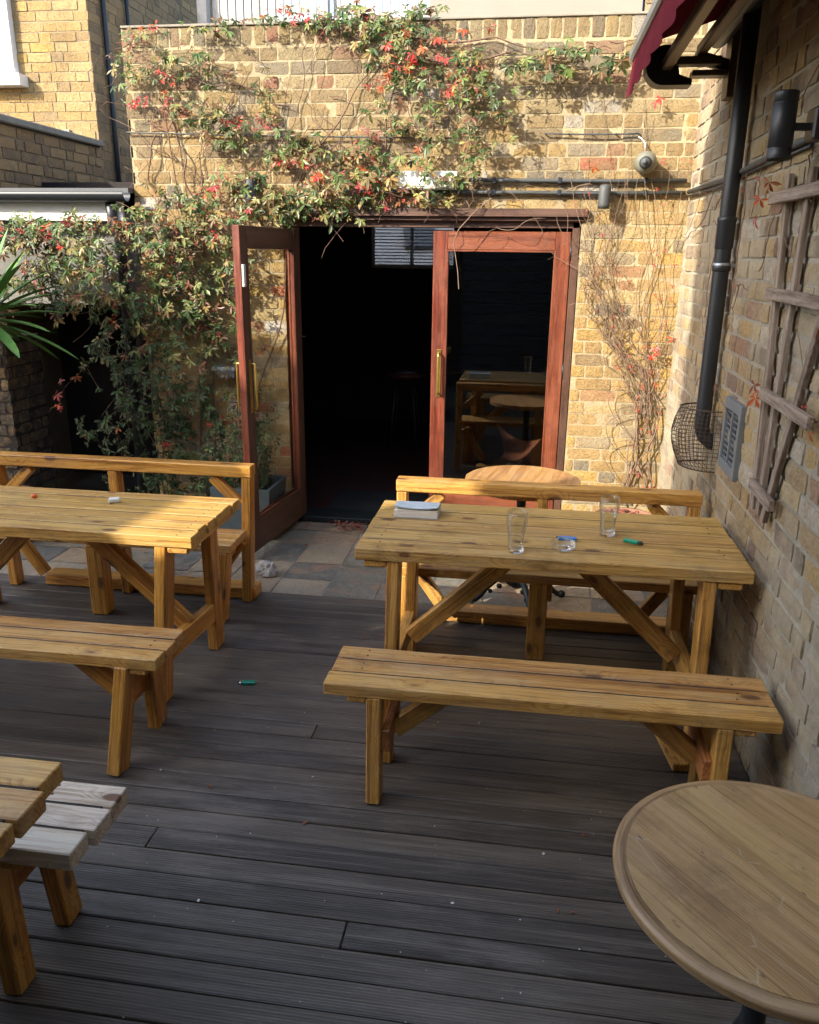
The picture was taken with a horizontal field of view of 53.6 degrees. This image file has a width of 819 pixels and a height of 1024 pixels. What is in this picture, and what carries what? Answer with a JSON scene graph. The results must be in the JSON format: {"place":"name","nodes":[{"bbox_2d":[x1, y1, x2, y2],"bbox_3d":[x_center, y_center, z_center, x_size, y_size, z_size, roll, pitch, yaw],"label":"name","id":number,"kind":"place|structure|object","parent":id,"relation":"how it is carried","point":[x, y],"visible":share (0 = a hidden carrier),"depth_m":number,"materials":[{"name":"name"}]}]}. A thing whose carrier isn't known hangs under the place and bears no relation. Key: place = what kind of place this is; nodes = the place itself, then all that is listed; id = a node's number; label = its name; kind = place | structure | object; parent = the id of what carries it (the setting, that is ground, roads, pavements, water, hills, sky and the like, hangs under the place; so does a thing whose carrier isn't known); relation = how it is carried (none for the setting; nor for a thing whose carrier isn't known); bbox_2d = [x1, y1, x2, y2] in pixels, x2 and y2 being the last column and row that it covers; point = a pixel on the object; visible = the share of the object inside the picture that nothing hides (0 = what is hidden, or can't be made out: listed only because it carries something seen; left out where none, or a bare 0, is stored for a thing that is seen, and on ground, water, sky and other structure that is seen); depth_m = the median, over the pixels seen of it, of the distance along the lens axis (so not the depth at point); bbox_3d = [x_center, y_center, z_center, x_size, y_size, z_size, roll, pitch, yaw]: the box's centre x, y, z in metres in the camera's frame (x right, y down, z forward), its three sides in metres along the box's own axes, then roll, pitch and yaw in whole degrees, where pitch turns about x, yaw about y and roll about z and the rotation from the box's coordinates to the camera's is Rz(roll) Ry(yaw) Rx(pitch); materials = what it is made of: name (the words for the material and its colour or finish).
{"place":"outdoors","nodes":[
{"label":"outdoors","id":0,"kind":"place"},
{"bbox_2d":[57,472,149,493],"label":"ground","id":1,"kind":"structure","parent":0,"point":[84,481],"depth_m":7.06,"materials":[{"name":"soil"}]},
{"bbox_2d":[0,114,103,478],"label":"garden wall","id":2,"kind":"structure","parent":1,"relation":"on","point":[34,155],"depth_m":6.40,"materials":[{"name":"brown brick"}]},
{"bbox_2d":[120,11,707,512],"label":"brick wall","id":3,"kind":"structure","parent":1,"relation":"on","point":[564,107],"depth_m":4.93,"materials":[{"name":"brick"}]},
{"bbox_2d":[211,365,238,377],"bbox_3d":[-1.231,-0.942,5.444,0.160,0.075,0.112,3,18,8],"label":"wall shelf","id":4,"kind":"object","parent":3,"relation":"attached to","point":[230,371],"depth_m":5.42,"materials":[{"name":"metal"}]},
{"bbox_2d":[244,179,256,201],"bbox_3d":[-0.986,-2.008,5.066,0.070,0.134,0.126,3,18,8],"label":"downlight","id":5,"kind":"object","parent":3,"relation":"attached to","point":[252,193],"visible":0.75,"depth_m":5.01,"materials":[{"name":"silver metal"}]},
{"bbox_2d":[126,132,450,138],"bbox_3d":[-0.757,-2.317,4.987,2.078,0.056,0.043,3,18,8],"label":"training wire","id":6,"kind":"object","parent":3,"relation":"attached to","point":[280,135],"visible":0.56,"depth_m":4.98,"materials":[{"name":"grey metal"}]},
{"bbox_2d":[0,0,636,496],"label":"climbing creeper","id":7,"kind":"object","parent":3,"relation":"attached to","point":[36,234],"visible":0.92,"depth_m":5.00,"materials":[{"name":"green plant"}]},
{"bbox_2d":[399,171,458,189],"bbox_3d":[0.116,-2.011,4.921,0.360,0.104,0.067,3,18,8],"label":"junction box","id":8,"kind":"object","parent":3,"relation":"attached to","point":[411,178],"visible":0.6,"depth_m":4.89,"materials":[{"name":"white plastic"}]},
{"bbox_2d":[343,189,685,195],"bbox_3d":[0.603,-1.928,4.893,2.050,0.034,0.048,3,18,8],"label":"conduit","id":9,"kind":"object","parent":3,"relation":"attached to","point":[494,192],"visible":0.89,"depth_m":4.86,"materials":[{"name":"black plastic"}]},
{"bbox_2d":[430,0,642,16],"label":"rendered parapet","id":10,"kind":"structure","parent":3,"relation":"on","point":[483,7],"depth_m":6.08,"materials":[{"name":"paint"}]},
{"bbox_2d":[437,81,692,505],"bbox_3d":[0.891,-1.297,5.006,1.518,2.569,0.093,3,18,8],"label":"dry vine","id":11,"kind":"object","parent":3,"relation":"attached to","point":[629,367],"visible":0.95,"depth_m":5.00,"materials":[{"name":"brown plant"}]},
{"bbox_2d":[469,177,686,183],"bbox_3d":[0.990,-1.970,4.820,1.270,0.034,0.048,3,18,8],"label":"conduit","id":12,"kind":"object","parent":3,"relation":"attached to","point":[494,180],"visible":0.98,"depth_m":4.80,"materials":[{"name":"black plastic"}]},
{"bbox_2d":[545,133,640,134],"bbox_3d":[1.068,-2.209,4.738,0.548,0.017,0.043,3,18,8],"label":"training wire","id":13,"kind":"object","parent":3,"relation":"attached to","point":[594,134],"visible":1,"depth_m":4.72,"materials":[{"name":"grey metal"}]},
{"bbox_2d":[598,184,610,208],"bbox_3d":[1.148,-1.860,4.782,0.070,0.134,0.126,3,18,8],"label":"downlight","id":14,"kind":"object","parent":3,"relation":"attached to","point":[604,196],"visible":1,"depth_m":4.73,"materials":[{"name":"silver metal"}]},
{"bbox_2d":[634,136,656,173],"bbox_3d":[1.362,-2.057,4.663,0.124,0.214,0.171,3,18,8],"label":"security camera","id":15,"kind":"object","parent":3,"relation":"attached to","point":[645,162],"visible":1,"depth_m":4.62,"materials":[{"name":"white plastic"}]},
{"bbox_2d":[299,227,571,507],"bbox_3d":[0.814,-1.647,7.092,4.700,2.530,3.600,3,18,8],"label":"pub interior","id":16,"kind":"object","parent":1,"relation":"on","point":[366,324],"visible":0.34,"depth_m":8.82,"materials":[{"name":"paint"}]},
{"bbox_2d":[327,490,428,510],"bbox_3d":[0.146,-0.051,6.082,1.470,0.010,0.550,3,18,8],"label":"door mat","id":17,"kind":"object","parent":16,"relation":"in","point":[360,500],"depth_m":6.20,"materials":[{"name":"black rubber"}]},
{"bbox_2d":[387,370,423,452],"bbox_3d":[-0.042,-0.969,7.757,0.350,0.746,0.350,3,18,8],"label":"bar stool","id":18,"kind":"object","parent":16,"relation":"on","point":[398,375],"visible":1,"depth_m":7.68,"materials":[{"name":"black wood"}]},
{"bbox_2d":[371,227,452,268],"bbox_3d":[0.031,-2.964,8.584,0.880,0.740,0.020,3,18,8],"label":"window frame","id":19,"kind":"structure","parent":16,"relation":"in","point":[411,266],"depth_m":8.67,"materials":[{"name":"black metal"}]},
{"bbox_2d":[429,366,463,444],"bbox_3d":[0.362,-1.068,8.086,0.350,0.746,0.350,3,18,8],"label":"bar stool","id":20,"kind":"object","parent":16,"relation":"on","point":[453,371],"visible":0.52,"depth_m":7.99,"materials":[{"name":"black wood"}]},
{"bbox_2d":[493,422,558,466],"bbox_3d":[0.870,-0.333,6.048,0.493,0.594,0.404,3,18,8],"label":"lounge chair","id":21,"kind":"object","parent":16,"relation":"on","point":[521,452],"visible":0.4,"depth_m":6.10,"materials":[{"name":"red leather"}]},
{"bbox_3d":[0.426,-2.984,6.911,3.765,0.080,3.660,3,18,8],"label":"flat roof","id":22,"kind":"object","parent":16,"relation":"on","visible":0},
{"bbox_2d":[196,0,429,23],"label":"slatted fence","id":23,"kind":"object","parent":22,"relation":"on","point":[246,8],"visible":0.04,"depth_m":7.27,"materials":[{"name":"white wood"}]},
{"bbox_2d":[642,0,653,10],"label":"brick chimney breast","id":24,"kind":"object","parent":22,"relation":"on","point":[647,4],"visible":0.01,"depth_m":5.93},
{"bbox_2d":[658,0,818,799],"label":"brick wall","id":25,"kind":"structure","parent":1,"relation":"on","point":[765,628],"depth_m":3.07,"materials":[{"name":"beige brick"}]},
{"bbox_2d":[625,0,764,100],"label":"awning","id":26,"kind":"object","parent":25,"relation":"attached to","point":[654,60],"visible":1,"depth_m":3.58,"materials":[{"name":"red fabric"}]},
{"bbox_2d":[671,402,721,472],"bbox_3d":[1.333,-0.357,3.825,0.195,0.289,0.290,3,18,8],"label":"wire guard","id":27,"kind":"object","parent":25,"relation":"attached to","point":[675,450],"visible":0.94,"depth_m":3.77,"materials":[{"name":"black metal"}]},
{"bbox_2d":[694,4,762,450],"bbox_3d":[1.417,-1.517,3.468,0.131,2.573,0.082,3,18,8],"label":"drainpipe","id":28,"kind":"object","parent":25,"relation":"attached to","point":[727,217],"visible":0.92,"depth_m":3.52,"materials":[{"name":"black plastic"}]},
{"bbox_2d":[717,396,746,481],"bbox_3d":[1.363,-0.315,3.426,0.026,0.310,0.280,3,18,8],"label":"air vent","id":29,"kind":"object","parent":25,"relation":"attached to","point":[729,461],"visible":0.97,"depth_m":3.40,"materials":[{"name":"grey metal"}]},
{"bbox_2d":[679,0,818,441],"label":"wall vine","id":30,"kind":"object","parent":25,"relation":"attached to","point":[751,401],"depth_m":3.04,"materials":[{"name":"brown plant"}]},
{"bbox_2d":[687,137,812,196],"bbox_3d":[1.452,-1.518,3.663,0.036,0.064,2.240,3,18,8],"label":"cable","id":31,"kind":"object","parent":25,"relation":"attached to","point":[754,166],"depth_m":3.28,"materials":[{"name":"black plastic"}]},
{"bbox_2d":[748,166,818,522],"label":"trellis","id":32,"kind":"object","parent":25,"relation":"attached to","point":[762,502],"visible":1,"depth_m":2.75,"materials":[{"name":"brown wood"}]},
{"bbox_2d":[765,89,818,160],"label":"wall light","id":33,"kind":"object","parent":25,"relation":"attached to","point":[784,126],"visible":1,"depth_m":2.52,"materials":[{"name":"black plastic"}]},
{"bbox_2d":[108,497,120,502],"bbox_3d":[-1.302,-0.053,3.577,0.050,0.020,0.030,-5,18,-16],"label":"lighter","id":34,"kind":"object","parent":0,"point":[114,499],"visible":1,"depth_m":3.57,"materials":[{"name":"white plastic"}]},
{"bbox_2d":[0,0,276,181],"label":"brick house","id":35,"kind":"structure","parent":0,"point":[52,52],"depth_m":6.96,"materials":[{"name":"yellow brick"}]},
{"bbox_2d":[0,0,28,87],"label":"window","id":36,"kind":"structure","parent":35,"relation":"in","point":[10,77],"depth_m":6.86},
{"bbox_2d":[0,520,668,616],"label":"slate paving","id":37,"kind":"structure","parent":0,"point":[336,548],"depth_m":4.83,"materials":[{"name":"grey stone"}]},
{"bbox_2d":[0,333,57,488],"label":"brick pier","id":38,"kind":"structure","parent":37,"relation":"on","point":[24,422],"depth_m":5.52,"materials":[{"name":"brick"}]},
{"bbox_2d":[0,229,77,486],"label":"yucca plant","id":39,"kind":"object","parent":37,"relation":"on","point":[5,279],"visible":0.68,"depth_m":4.89,"materials":[{"name":"green plant"}]},
{"bbox_2d":[0,182,159,493],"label":"lean to","id":40,"kind":"object","parent":37,"relation":"on","point":[50,200],"visible":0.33,"depth_m":5.77,"materials":[{"name":"paint"}]},
{"bbox_2d":[201,392,285,529],"bbox_3d":[-1.080,-0.305,5.336,0.510,0.929,0.427,3,18,8],"label":"planter","id":41,"kind":"object","parent":37,"relation":"on","point":[272,488],"visible":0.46,"depth_m":5.27,"materials":[{"name":"plant"}]},
{"bbox_2d":[255,560,276,577],"bbox_3d":[-0.842,0.323,4.753,0.131,0.094,0.118,3,18,8],"label":"rock","id":42,"kind":"object","parent":37,"relation":"on","point":[265,568],"visible":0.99,"depth_m":4.71,"materials":[{"name":"grey stone"}]},
{"bbox_2d":[175,519,585,912],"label":"fallen leaves","id":43,"kind":"object","parent":37,"relation":"on","point":[351,528],"visible":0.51,"depth_m":5.55,"materials":[{"name":"brown plant"}]},
{"bbox_2d":[232,207,587,552],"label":"double door","id":44,"kind":"structure","parent":37,"relation":"on","point":[275,518],"depth_m":5.10,"materials":[{"name":"brown paint"}]},
{"bbox_2d":[232,225,306,552],"bbox_3d":[-0.849,-0.777,5.078,0.129,1.901,0.851,5,18,14],"label":"door leaf","id":45,"kind":"structure","parent":44,"relation":"in","point":[272,520],"depth_m":4.98,"materials":[{"name":"brown wood"}]},
{"bbox_2d":[428,231,571,508],"bbox_3d":[0.567,-0.830,5.301,0.863,1.901,0.088,3,18,8],"label":"door leaf","id":46,"kind":"structure","parent":44,"relation":"in","point":[465,241],"depth_m":5.19,"materials":[{"name":"brown wood"}]},
{"bbox_2d":[465,465,580,607],"bbox_3d":[0.586,0.159,4.326,0.596,0.690,0.600,3,18,8],"label":"round table","id":47,"kind":"object","parent":37,"relation":"on","point":[522,473],"visible":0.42,"depth_m":4.30,"materials":[{"name":"brown wood"}]},
{"bbox_2d":[594,507,652,514],"bbox_3d":[1.366,0.133,5.172,0.403,0.241,0.400,3,18,8],"label":"flower pot","id":48,"kind":"object","parent":37,"relation":"on","point":[625,510],"visible":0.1,"depth_m":5.29,"materials":[{"name":"ceramic"}]},
{"bbox_2d":[0,573,793,1023],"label":"deck","id":49,"kind":"structure","parent":0,"point":[336,903],"depth_m":2.59,"materials":[{"name":"grey wood"}]},
{"bbox_2d":[0,756,63,858],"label":"picnic table","id":50,"kind":"object","parent":49,"relation":"on","point":[28,787],"visible":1,"depth_m":1.66,"materials":[{"name":"brown wood"}]},
{"bbox_2d":[0,781,127,994],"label":"bench","id":51,"kind":"object","parent":49,"relation":"on","point":[74,821],"visible":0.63,"depth_m":2.03,"materials":[{"name":"grey wood"}]},
{"bbox_2d":[0,615,184,775],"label":"bench","id":52,"kind":"object","parent":49,"relation":"on","point":[135,657],"visible":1,"depth_m":2.94,"materials":[{"name":"brown wood"}]},
{"bbox_2d":[0,485,239,702],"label":"picnic table","id":53,"kind":"object","parent":49,"relation":"on","point":[168,527],"visible":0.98,"depth_m":3.47,"materials":[{"name":"brown wood"}]},
{"bbox_2d":[0,451,261,623],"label":"backed bench","id":54,"kind":"object","parent":49,"relation":"on","point":[100,578],"visible":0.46,"depth_m":4.24,"materials":[{"name":"brown wood"}]},
{"bbox_2d":[237,680,255,684],"bbox_3d":[-0.713,0.746,3.546,0.079,0.013,0.023,0,18,-1],"label":"cigarette lighter","id":55,"kind":"object","parent":49,"relation":"on","point":[247,682],"visible":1,"depth_m":3.54,"materials":[{"name":"green plastic"}]},
{"bbox_2d":[65,712,672,1022],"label":"litter flecks","id":56,"kind":"object","parent":49,"relation":"on","point":[543,853],"visible":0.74,"depth_m":2.36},
{"bbox_2d":[396,476,702,659],"bbox_3d":[0.630,0.262,3.884,1.430,0.763,0.453,3,18,8],"label":"backed bench","id":57,"kind":"object","parent":49,"relation":"on","point":[536,617],"visible":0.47,"depth_m":3.82,"materials":[{"name":"brown wood"}]},
{"bbox_2d":[323,646,783,804],"bbox_3d":[0.450,0.776,2.780,1.452,0.446,0.315,3,18,8],"label":"bench","id":58,"kind":"object","parent":49,"relation":"on","point":[714,713],"visible":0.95,"depth_m":2.68,"materials":[{"name":"brown wood"}]},
{"bbox_2d":[355,500,754,733],"bbox_3d":[0.551,0.433,3.379,1.448,0.741,0.652,3,18,8],"label":"picnic table","id":59,"kind":"object","parent":49,"relation":"on","point":[704,552],"visible":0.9,"depth_m":3.19,"materials":[{"name":"brown wood"}]},
{"bbox_2d":[394,501,440,519],"bbox_3d":[0.034,-0.015,3.461,0.187,0.049,0.122,3,18,8],"label":"paperback book","id":60,"kind":"object","parent":59,"relation":"on","point":[416,509],"visible":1,"depth_m":3.42,"materials":[{"name":"white paper"}]},
{"bbox_2d":[506,508,527,553],"bbox_3d":[0.399,0.072,3.019,0.080,0.158,0.080,3,18,8],"label":"pint glass","id":61,"kind":"object","parent":59,"relation":"on","point":[523,516],"visible":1,"depth_m":3.01,"materials":[{"name":"clear glass"}]},
{"bbox_2d":[551,537,575,551],"bbox_3d":[0.583,0.124,3.076,0.094,0.030,0.094,3,18,8],"label":"ashtray","id":62,"kind":"object","parent":59,"relation":"on","point":[560,547],"visible":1,"depth_m":3.07,"materials":[{"name":"clear glass"}]},
{"bbox_2d":[556,536,576,540],"bbox_3d":[0.614,0.103,3.170,0.079,0.013,0.023,4,18,10],"label":"cigarette lighter","id":63,"kind":"object","parent":62,"relation":"on","point":[572,537],"visible":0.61,"depth_m":3.16,"materials":[{"name":"blue plastic"}]},
{"bbox_2d":[599,494,619,536],"bbox_3d":[0.790,0.015,3.216,0.080,0.158,0.080,3,18,8],"label":"pint glass","id":64,"kind":"object","parent":59,"relation":"on","point":[603,500],"visible":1,"depth_m":3.21,"materials":[{"name":"glass"}]},
{"bbox_2d":[623,537,643,544],"bbox_3d":[0.869,0.115,3.143,0.079,0.013,0.023,13,21,34],"label":"cigarette lighter","id":65,"kind":"object","parent":59,"relation":"on","point":[632,541],"visible":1,"depth_m":3.14,"materials":[{"name":"green plastic"}]},
{"bbox_2d":[655,735,688,770],"bbox_3d":[0.998,0.886,3.140,0.060,0.032,0.353,1,18,1],"label":"timber plank","id":66,"kind":"object","parent":49,"relation":"on","point":[676,762],"visible":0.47,"depth_m":3.00,"materials":[{"name":"brown wood"}]},
{"bbox_2d":[612,780,818,1023],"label":"round table","id":67,"kind":"object","parent":49,"relation":"on","point":[717,881],"visible":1,"depth_m":1.45,"materials":[{"name":"brown wood"}]},
{"bbox_2d":[375,227,453,264],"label":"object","id":68,"kind":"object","parent":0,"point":[404,244],"depth_m":10.96,"materials":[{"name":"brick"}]},
{"bbox_2d":[404,228,434,245],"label":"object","id":69,"kind":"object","parent":68,"relation":"in","point":[419,241],"depth_m":10.84,"materials":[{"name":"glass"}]},
{"bbox_2d":[284,0,642,20],"label":"sky","id":70,"kind":"structure","parent":0,"point":[331,1],"materials":[{"name":"white"}]}
]}

